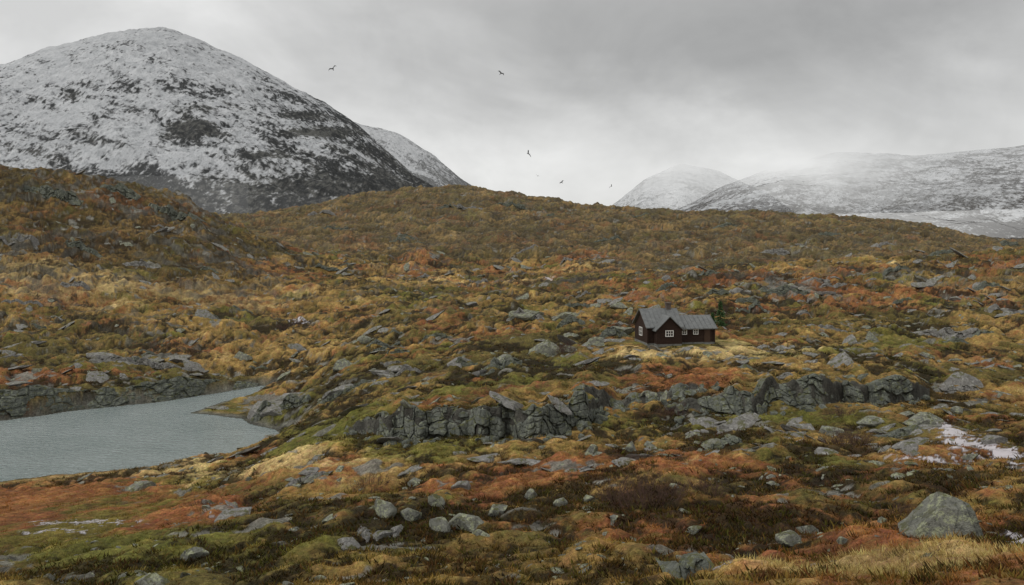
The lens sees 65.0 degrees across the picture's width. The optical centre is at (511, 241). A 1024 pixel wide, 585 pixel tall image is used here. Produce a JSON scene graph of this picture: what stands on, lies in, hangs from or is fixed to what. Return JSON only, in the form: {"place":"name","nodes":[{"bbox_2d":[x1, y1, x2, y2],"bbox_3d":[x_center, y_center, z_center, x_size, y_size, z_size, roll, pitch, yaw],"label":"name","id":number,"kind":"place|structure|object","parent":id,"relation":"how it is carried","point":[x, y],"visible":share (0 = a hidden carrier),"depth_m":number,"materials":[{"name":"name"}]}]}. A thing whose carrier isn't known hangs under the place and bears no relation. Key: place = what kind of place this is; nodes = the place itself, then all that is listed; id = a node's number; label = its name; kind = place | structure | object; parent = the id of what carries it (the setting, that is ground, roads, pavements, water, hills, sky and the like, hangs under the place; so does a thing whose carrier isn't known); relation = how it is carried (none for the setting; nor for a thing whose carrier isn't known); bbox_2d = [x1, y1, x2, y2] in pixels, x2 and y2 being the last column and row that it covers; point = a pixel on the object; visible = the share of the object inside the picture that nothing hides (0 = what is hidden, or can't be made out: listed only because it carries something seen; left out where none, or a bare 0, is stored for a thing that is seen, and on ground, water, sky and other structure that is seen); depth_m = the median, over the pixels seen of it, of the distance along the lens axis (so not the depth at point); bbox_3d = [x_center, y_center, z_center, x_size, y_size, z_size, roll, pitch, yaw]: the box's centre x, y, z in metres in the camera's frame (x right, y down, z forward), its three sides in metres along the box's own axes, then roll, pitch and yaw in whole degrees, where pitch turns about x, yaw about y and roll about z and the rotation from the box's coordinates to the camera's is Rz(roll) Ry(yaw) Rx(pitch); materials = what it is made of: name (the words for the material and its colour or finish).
{"place":"outdoors","nodes":[
{"label":"outdoors","id":0,"kind":"place"},
{"bbox_2d":[0,386,278,481],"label":"lake water","id":1,"kind":"structure","parent":0,"point":[113,438],"depth_m":82.27,"materials":[{"name":"grey liquid"}]},
{"bbox_2d":[0,27,432,213],"bbox_3d":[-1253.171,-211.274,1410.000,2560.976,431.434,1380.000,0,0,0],"label":"snowy mountain","id":2,"kind":"structure","parent":0,"point":[203,125],"depth_m":1133.15,"materials":[{"name":"white snow"}]},
{"bbox_2d":[354,122,471,186],"bbox_3d":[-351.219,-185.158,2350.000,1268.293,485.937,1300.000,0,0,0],"label":"snowy mountain","id":3,"kind":"structure","parent":0,"point":[416,160],"depth_m":2441.21,"materials":[{"name":"white snow"}]},
{"bbox_2d":[0,165,1023,584],"bbox_3d":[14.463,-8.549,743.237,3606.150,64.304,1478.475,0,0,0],"label":"moorland ground","id":4,"kind":"structure","parent":0,"point":[486,235],"depth_m":106.85,"materials":[{"name":"brown plant"}]},
{"bbox_2d":[6,381,32,385],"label":"boulder","id":5,"kind":"object","parent":4,"relation":"on","point":[17,383],"visible":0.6,"depth_m":98.10,"materials":[{"name":"grey stone"}]},
{"bbox_2d":[86,352,115,358],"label":"boulder","id":6,"kind":"object","parent":4,"relation":"on","point":[101,355],"visible":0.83,"depth_m":118.67,"materials":[{"name":"grey stone"}]},
{"bbox_2d":[0,376,258,418],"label":"rock outcrop","id":7,"kind":"object","parent":4,"relation":"on","point":[13,403],"visible":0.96,"depth_m":97.22,"materials":[{"name":"grey stone"}]},
{"bbox_2d":[125,480,155,491],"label":"boulder","id":8,"kind":"object","parent":4,"relation":"on","point":[138,486],"visible":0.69,"depth_m":54.73,"materials":[{"name":"grey stone"}]},
{"bbox_2d":[134,573,169,584],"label":"boulder","id":9,"kind":"object","parent":4,"relation":"on","point":[152,579],"visible":0.99,"depth_m":22.80,"materials":[{"name":"grey stone"}]},
{"bbox_2d":[150,358,164,361],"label":"boulder","id":10,"kind":"object","parent":4,"relation":"on","point":[158,360],"visible":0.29,"depth_m":116.84,"materials":[{"name":"grey stone"}]},
{"bbox_2d":[167,355,191,362],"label":"boulder","id":11,"kind":"object","parent":4,"relation":"on","point":[176,358],"visible":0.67,"depth_m":118.08,"materials":[{"name":"grey stone"}]},
{"bbox_2d":[180,547,208,560],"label":"boulder","id":12,"kind":"object","parent":4,"relation":"on","point":[194,552],"visible":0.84,"depth_m":27.04,"materials":[{"name":"grey stone"}]},
{"bbox_2d":[178,495,217,506],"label":"bare shrub","id":13,"kind":"object","parent":4,"relation":"on","point":[204,502],"visible":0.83,"depth_m":41.89,"materials":[{"name":"plant"}]},
{"bbox_2d":[214,507,251,522],"bbox_3d":[-12.075,11.950,35.159,1.566,0.432,1.478,0,0,0],"label":"boulder","id":14,"kind":"object","parent":4,"relation":"on","point":[227,513],"visible":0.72,"depth_m":34.98,"materials":[{"name":"grey stone"}]},
{"bbox_2d":[233,351,252,361],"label":"boulder","id":15,"kind":"object","parent":4,"relation":"on","point":[240,355],"visible":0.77,"depth_m":122.07,"materials":[{"name":"grey stone"}]},
{"bbox_2d":[247,401,282,418],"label":"boulder","id":16,"kind":"object","parent":4,"relation":"on","point":[274,409],"visible":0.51,"depth_m":89.08,"materials":[{"name":"grey stone"}]},
{"bbox_2d":[275,392,302,400],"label":"boulder","id":17,"kind":"object","parent":4,"relation":"on","point":[285,394],"visible":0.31,"depth_m":95.01,"materials":[{"name":"grey stone"}]},
{"bbox_2d":[276,316,305,330],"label":"bare shrub","id":18,"kind":"object","parent":4,"relation":"on","point":[280,327],"visible":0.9,"depth_m":149.09,"materials":[{"name":"brown plant"}]},
{"bbox_2d":[298,467,319,475],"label":"boulder","id":19,"kind":"object","parent":4,"relation":"on","point":[306,471],"visible":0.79,"depth_m":45.02,"materials":[{"name":"grey stone"}]},
{"bbox_2d":[322,384,352,398],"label":"boulder","id":20,"kind":"object","parent":4,"relation":"on","point":[332,391],"visible":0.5,"depth_m":86.39,"materials":[{"name":"grey stone"}]},
{"bbox_2d":[333,358,351,371],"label":"boulder","id":21,"kind":"object","parent":4,"relation":"on","point":[340,364],"visible":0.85,"depth_m":99.06,"materials":[{"name":"grey stone"}]},
{"bbox_2d":[337,537,360,550],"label":"boulder","id":22,"kind":"object","parent":4,"relation":"on","point":[348,542],"visible":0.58,"depth_m":26.59,"materials":[{"name":"grey stone"}]},
{"bbox_2d":[357,335,370,343],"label":"boulder","id":23,"kind":"object","parent":4,"relation":"on","point":[363,339],"visible":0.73,"depth_m":118.70,"materials":[{"name":"grey stone"}]},
{"bbox_2d":[347,472,389,493],"bbox_3d":[-7.496,12.460,41.529,2.397,1.227,2.231,0,0,43],"label":"bare shrub","id":24,"kind":"object","parent":4,"relation":"on","point":[387,482],"visible":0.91,"depth_m":41.48,"materials":[{"name":"brown plant"}]},
{"bbox_2d":[369,370,384,374],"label":"boulder","id":25,"kind":"object","parent":4,"relation":"on","point":[374,372],"visible":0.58,"depth_m":88.09,"materials":[{"name":"grey stone"}]},
{"bbox_2d":[373,530,393,538],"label":"boulder","id":26,"kind":"object","parent":4,"relation":"on","point":[380,534],"visible":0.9,"depth_m":27.90,"materials":[{"name":"grey stone"}]},
{"bbox_2d":[374,498,396,518],"bbox_3d":[-4.945,10.487,31.117,0.946,0.839,0.749,0,0,0],"label":"boulder","id":27,"kind":"object","parent":4,"relation":"on","point":[385,509],"visible":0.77,"depth_m":31.01,"materials":[{"name":"grey stone"}]},
{"bbox_2d":[387,365,401,372],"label":"boulder","id":28,"kind":"object","parent":4,"relation":"on","point":[395,369],"visible":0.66,"depth_m":86.11,"materials":[{"name":"grey stone"}]},
{"bbox_2d":[400,508,421,520],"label":"boulder","id":29,"kind":"object","parent":4,"relation":"on","point":[406,513],"visible":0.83,"depth_m":31.36,"materials":[{"name":"grey stone"}]},
{"bbox_2d":[408,477,420,486],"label":"boulder","id":30,"kind":"object","parent":4,"relation":"on","point":[414,480],"visible":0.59,"depth_m":41.23,"materials":[{"name":"grey stone"}]},
{"bbox_2d":[428,494,444,507],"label":"boulder","id":31,"kind":"object","parent":4,"relation":"on","point":[436,499],"visible":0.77,"depth_m":33.42,"materials":[{"name":"grey stone"}]},
{"bbox_2d":[429,517,451,532],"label":"boulder","id":32,"kind":"object","parent":4,"relation":"on","point":[438,523],"visible":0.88,"depth_m":28.68,"materials":[{"name":"grey stone"}]},
{"bbox_2d":[447,356,470,367],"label":"boulder","id":33,"kind":"object","parent":4,"relation":"on","point":[452,362],"visible":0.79,"depth_m":84.11,"materials":[{"name":"grey stone"}]},
{"bbox_2d":[451,481,470,489],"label":"boulder","id":34,"kind":"object","parent":4,"relation":"on","point":[463,484],"visible":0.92,"depth_m":38.35,"materials":[{"name":"grey stone"}]},
{"bbox_2d":[448,513,483,531],"bbox_3d":[-1.594,10.338,29.495,1.765,0.777,1.101,0,0,42],"label":"boulder","id":35,"kind":"object","parent":4,"relation":"on","point":[471,523],"visible":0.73,"depth_m":29.07,"materials":[{"name":"grey stone"}]},
{"bbox_2d":[466,302,477,305],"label":"boulder","id":36,"kind":"object","parent":4,"relation":"on","point":[472,303],"visible":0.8,"depth_m":157.16,"materials":[{"name":"grey stone"}]},
{"bbox_2d":[345,388,602,441],"bbox_3d":[-2.334,12.162,56.527,20.587,4.498,13.276,0,0,0],"label":"rock outcrop","id":37,"kind":"object","parent":4,"relation":"on","point":[545,420],"visible":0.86,"depth_m":52.07,"materials":[{"name":"grey stone"}]},
{"bbox_2d":[487,504,507,516],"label":"boulder","id":38,"kind":"object","parent":4,"relation":"on","point":[496,509],"visible":0.86,"depth_m":30.89,"materials":[{"name":"grey stone"}]},
{"bbox_2d":[497,354,512,362],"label":"boulder","id":39,"kind":"object","parent":4,"relation":"on","point":[501,358],"visible":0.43,"depth_m":80.13,"materials":[{"name":"grey stone"}]},
{"bbox_2d":[0,183,1018,579],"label":"rock outcrop","id":40,"kind":"object","parent":4,"relation":"on","point":[688,563],"visible":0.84,"depth_m":117.22,"materials":[{"name":"grey stone"}]},
{"bbox_2d":[0,303,1023,584],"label":"heather","id":41,"kind":"object","parent":4,"relation":"on","point":[634,575],"visible":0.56,"depth_m":27.96,"materials":[{"name":"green plant"}]},
{"bbox_2d":[0,166,1023,507],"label":"bedrock slabs","id":42,"kind":"structure","parent":4,"relation":"on","point":[750,420],"depth_m":72.71,"materials":[{"name":"grey stone"}]},
{"bbox_2d":[0,204,1023,541],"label":"rock outcrop","id":43,"kind":"object","parent":4,"relation":"on","point":[396,530],"visible":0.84,"depth_m":113.90,"materials":[{"name":"grey stone"}]},
{"bbox_2d":[509,310,543,320],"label":"boulder","id":44,"kind":"object","parent":43,"relation":"on","point":[526,315],"visible":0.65,"depth_m":121.27,"materials":[{"name":"grey stone"}]},
{"bbox_2d":[942,331,958,339],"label":"boulder","id":45,"kind":"object","parent":43,"relation":"on","point":[951,336],"visible":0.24,"depth_m":102.25,"materials":[{"name":"grey stone"}]},
{"bbox_2d":[0,168,1023,584],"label":"scattered rocks","id":46,"kind":"object","parent":4,"relation":"on","point":[480,532],"visible":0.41,"depth_m":47.35,"materials":[{"name":"grey stone"}]},
{"bbox_2d":[524,489,536,499],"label":"boulder","id":47,"kind":"object","parent":4,"relation":"on","point":[531,493],"visible":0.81,"depth_m":34.55,"materials":[{"name":"grey stone"}]},
{"bbox_2d":[528,340,560,356],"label":"boulder","id":48,"kind":"object","parent":4,"relation":"on","point":[546,347],"visible":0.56,"depth_m":88.21,"materials":[{"name":"grey stone"}]},
{"bbox_2d":[553,497,567,506],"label":"boulder","id":49,"kind":"object","parent":4,"relation":"on","point":[560,501],"visible":0.81,"depth_m":32.20,"materials":[{"name":"grey stone"}]},
{"bbox_2d":[551,337,578,355],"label":"bare shrub","id":50,"kind":"object","parent":4,"relation":"on","point":[558,347],"visible":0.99,"depth_m":86.45,"materials":[{"name":"plant"}]},
{"bbox_2d":[552,312,578,320],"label":"boulder","id":51,"kind":"object","parent":4,"relation":"on","point":[563,315],"visible":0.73,"depth_m":121.28,"materials":[{"name":"grey stone"}]},
{"bbox_2d":[560,345,576,352],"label":"boulder","id":52,"kind":"object","parent":4,"relation":"on","point":[573,347],"visible":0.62,"depth_m":86.80,"materials":[{"name":"grey stone"}]},
{"bbox_2d":[583,495,594,501],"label":"boulder","id":53,"kind":"object","parent":4,"relation":"on","point":[586,498],"visible":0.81,"depth_m":32.80,"materials":[{"name":"grey stone"}]},
{"bbox_2d":[585,444,597,454],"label":"boulder","id":54,"kind":"object","parent":4,"relation":"on","point":[592,449],"visible":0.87,"depth_m":44.42,"materials":[{"name":"grey stone"}]},
{"bbox_2d":[585,337,604,345],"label":"boulder","id":55,"kind":"object","parent":4,"relation":"on","point":[597,341],"visible":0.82,"depth_m":89.65,"materials":[{"name":"grey stone"}]},
{"bbox_2d":[590,303,601,307],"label":"boulder","id":56,"kind":"object","parent":4,"relation":"on","point":[598,305],"visible":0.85,"depth_m":135.53,"materials":[{"name":"grey stone"}]},
{"bbox_2d":[587,468,636,502],"bbox_3d":[3.982,9.751,32.169,2.120,1.577,1.555,0,0,0],"label":"bare shrub","id":57,"kind":"object","parent":4,"relation":"on","point":[613,489],"visible":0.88,"depth_m":32.19,"materials":[{"name":"brown plant"}]},
{"bbox_2d":[610,301,627,308],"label":"boulder","id":58,"kind":"object","parent":4,"relation":"on","point":[619,305],"visible":1,"depth_m":127.86,"materials":[{"name":"grey stone"}]},
{"bbox_2d":[613,326,634,333],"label":"boulder","id":59,"kind":"object","parent":4,"relation":"on","point":[627,330],"visible":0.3,"depth_m":104.91,"materials":[{"name":"grey stone"}]},
{"bbox_2d":[625,441,635,451],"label":"boulder","id":60,"kind":"object","parent":4,"relation":"on","point":[630,447],"visible":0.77,"depth_m":45.25,"materials":[{"name":"grey stone"}]},
{"bbox_2d":[564,383,704,407],"bbox_3d":[9.830,11.604,61.001,14.854,2.476,4.051,0,0,-21],"label":"rock outcrop","id":61,"kind":"object","parent":4,"relation":"on","point":[676,389],"visible":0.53,"depth_m":60.41,"materials":[{"name":"grey stone"}]},
{"bbox_2d":[343,382,930,447],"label":"fallen rocks","id":62,"kind":"object","parent":4,"relation":"on","point":[581,425],"visible":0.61,"depth_m":54.91,"materials":[{"name":"grey stone"}]},
{"bbox_2d":[610,459,694,510],"bbox_3d":[5.186,9.212,30.543,3.315,2.314,3.038,0,0,31],"label":"bare shrub","id":63,"kind":"object","parent":4,"relation":"on","point":[647,493],"visible":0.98,"depth_m":30.52,"materials":[{"name":"brown plant"}]},
{"bbox_2d":[661,275,670,280],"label":"boulder","id":64,"kind":"object","parent":4,"relation":"on","point":[665,277],"visible":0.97,"depth_m":176.29,"materials":[{"name":"grey stone"}]},
{"bbox_2d":[654,402,687,421],"bbox_3d":[11.168,11.826,56.230,2.590,1.347,2.065,0,0,0],"label":"bare shrub","id":65,"kind":"object","parent":4,"relation":"on","point":[666,413],"visible":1,"depth_m":56.16,"materials":[{"name":"plant"}]},
{"bbox_2d":[632,302,717,346],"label":"log cabin","id":66,"kind":"object","parent":4,"relation":"on","point":[667,325],"visible":0.98,"depth_m":86.51,"materials":[{"name":"wood"}]},
{"bbox_2d":[665,330,673,336],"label":"gable window frame","id":67,"kind":"structure","parent":66,"relation":"in","point":[668,333],"depth_m":84.79,"materials":[{"name":"white paint"}]},
{"bbox_2d":[704,329,709,341],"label":"door","id":68,"kind":"structure","parent":66,"relation":"in","point":[706,331],"depth_m":86.66,"materials":[{"name":"brown wood"}]},
{"bbox_2d":[685,469,731,497],"bbox_3d":[7.750,9.503,31.580,1.868,1.158,1.491,0,0,0],"label":"bare shrub","id":69,"kind":"object","parent":4,"relation":"on","point":[705,486],"visible":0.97,"depth_m":31.57,"materials":[{"name":"brown plant"}]},
{"bbox_2d":[701,438,719,449],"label":"boulder","id":70,"kind":"object","parent":4,"relation":"on","point":[706,443],"visible":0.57,"depth_m":43.55,"materials":[{"name":"grey stone"}]},
{"bbox_2d":[714,301,726,326],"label":"spruce tree","id":71,"kind":"object","parent":4,"relation":"on","point":[721,314],"visible":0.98,"depth_m":107.70,"materials":[{"name":"green plant"}]},
{"bbox_2d":[716,423,728,430],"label":"boulder","id":72,"kind":"object","parent":4,"relation":"on","point":[724,426],"visible":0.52,"depth_m":48.52,"materials":[{"name":"grey stone"}]},
{"bbox_2d":[730,287,742,293],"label":"boulder","id":73,"kind":"object","parent":4,"relation":"on","point":[736,290],"visible":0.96,"depth_m":144.66,"materials":[{"name":"grey stone"}]},
{"bbox_2d":[775,530,802,546],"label":"boulder","id":74,"kind":"object","parent":4,"relation":"on","point":[790,538],"visible":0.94,"depth_m":22.76,"materials":[{"name":"grey stone"}]},
{"bbox_2d":[674,373,924,414],"bbox_3d":[22.654,11.041,59.454,23.431,3.303,6.566,0,0,-15],"label":"rock outcrop","id":75,"kind":"object","parent":4,"relation":"on","point":[730,401],"visible":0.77,"depth_m":56.77,"materials":[{"name":"grey stone"}]},
{"bbox_2d":[583,529,1021,584],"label":"dry grass","id":76,"kind":"structure","parent":4,"relation":"on","point":[960,558],"depth_m":16.29,"materials":[{"name":"beige plant"}]},
{"bbox_2d":[796,525,818,533],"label":"boulder","id":77,"kind":"object","parent":4,"relation":"on","point":[811,528],"visible":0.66,"depth_m":25.33,"materials":[{"name":"grey stone"}]},
{"bbox_2d":[819,426,843,435],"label":"boulder","id":78,"kind":"object","parent":4,"relation":"on","point":[826,429],"visible":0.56,"depth_m":47.93,"materials":[{"name":"grey stone"}]},
{"bbox_2d":[823,406,857,420],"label":"bare shrub","id":79,"kind":"object","parent":4,"relation":"on","point":[838,410],"visible":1,"depth_m":52.15,"materials":[{"name":"brown plant"}]},
{"bbox_2d":[836,536,847,544],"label":"boulder","id":80,"kind":"object","parent":4,"relation":"on","point":[840,539],"visible":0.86,"depth_m":21.39,"materials":[{"name":"grey stone"}]},
{"bbox_2d":[814,423,876,448],"bbox_3d":[17.853,10.471,43.237,3.246,1.521,2.540,0,0,0],"label":"bare shrub","id":81,"kind":"object","parent":4,"relation":"on","point":[845,436],"visible":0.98,"depth_m":43.09,"materials":[{"name":"brown plant"}]},
{"bbox_2d":[856,416,884,427],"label":"boulder","id":82,"kind":"object","parent":4,"relation":"on","point":[867,420],"visible":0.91,"depth_m":49.70,"materials":[{"name":"grey stone"}]},
{"bbox_2d":[865,331,877,340],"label":"boulder","id":83,"kind":"object","parent":4,"relation":"on","point":[871,336],"visible":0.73,"depth_m":96.47,"materials":[{"name":"grey stone"}]},
{"bbox_2d":[877,517,886,522],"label":"boulder","id":84,"kind":"object","parent":4,"relation":"on","point":[880,519],"visible":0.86,"depth_m":24.46,"materials":[{"name":"grey stone"}]},
{"bbox_2d":[887,493,911,514],"bbox_3d":[12.937,8.815,26.640,0.987,0.919,0.914,0,0,0],"label":"bare shrub","id":85,"kind":"object","parent":4,"relation":"on","point":[898,511],"visible":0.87,"depth_m":26.63,"materials":[{"name":"plant"}]},
{"bbox_2d":[899,411,914,417],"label":"boulder","id":86,"kind":"object","parent":4,"relation":"on","point":[908,414],"visible":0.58,"depth_m":51.98,"materials":[{"name":"grey stone"}]},
{"bbox_2d":[911,282,932,287],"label":"boulder","id":87,"kind":"object","parent":4,"relation":"on","point":[919,284],"visible":0.98,"depth_m":148.55,"materials":[{"name":"grey stone"}]},
{"bbox_2d":[903,412,943,425],"bbox_3d":[25.082,10.936,49.175,2.391,0.942,1.592,0,0,0],"label":"boulder","id":88,"kind":"object","parent":4,"relation":"on","point":[920,418],"visible":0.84,"depth_m":48.77,"materials":[{"name":"grey stone"}]},
{"bbox_2d":[917,532,958,554],"bbox_3d":[8.588,6.086,16.101,0.851,0.772,0.669,0,0,0],"label":"bare shrub","id":89,"kind":"object","parent":4,"relation":"on","point":[940,544],"visible":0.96,"depth_m":16.00,"materials":[{"name":"brown plant"}]},
{"bbox_2d":[898,492,983,538],"bbox_3d":[11.355,7.397,21.080,2.090,1.498,1.811,0,0,0],"label":"boulder","id":90,"kind":"object","parent":4,"relation":"on","point":[938,513],"visible":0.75,"depth_m":20.73,"materials":[{"name":"grey stone"}]},
{"bbox_2d":[949,296,960,300],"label":"boulder","id":91,"kind":"object","parent":4,"relation":"on","point":[954,298],"visible":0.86,"depth_m":140.13,"materials":[{"name":"grey stone"}]},
{"bbox_2d":[950,406,962,413],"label":"boulder","id":92,"kind":"object","parent":4,"relation":"on","point":[957,409],"visible":0.9,"depth_m":54.35,"materials":[{"name":"grey stone"}]},
{"bbox_2d":[940,372,983,387],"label":"boulder","id":93,"kind":"object","parent":4,"relation":"on","point":[959,378],"visible":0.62,"depth_m":69.48,"materials":[{"name":"grey stone"}]},
{"bbox_2d":[961,454,977,459],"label":"boulder","id":94,"kind":"object","parent":4,"relation":"on","point":[970,456],"visible":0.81,"depth_m":39.36,"materials":[{"name":"grey stone"}]},
{"bbox_2d":[980,435,1007,443],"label":"boulder","id":95,"kind":"object","parent":4,"relation":"on","point":[990,439],"visible":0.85,"depth_m":42.05,"materials":[{"name":"grey stone"}]},
{"bbox_2d":[1001,308,1017,311],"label":"boulder","id":96,"kind":"object","parent":4,"relation":"on","point":[1013,310],"visible":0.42,"depth_m":125.47,"materials":[{"name":"grey stone"}]},
{"bbox_2d":[0,0,1023,222],"label":"sky","id":97,"kind":"structure","parent":0,"point":[671,104],"materials":[{"name":"grey"}]},
{"bbox_2d":[675,156,1023,239],"bbox_3d":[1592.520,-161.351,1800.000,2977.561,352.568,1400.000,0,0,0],"label":"snowy mountain","id":98,"kind":"structure","parent":0,"point":[988,200],"depth_m":1674.48,"materials":[{"name":"white snow"}]}
]}

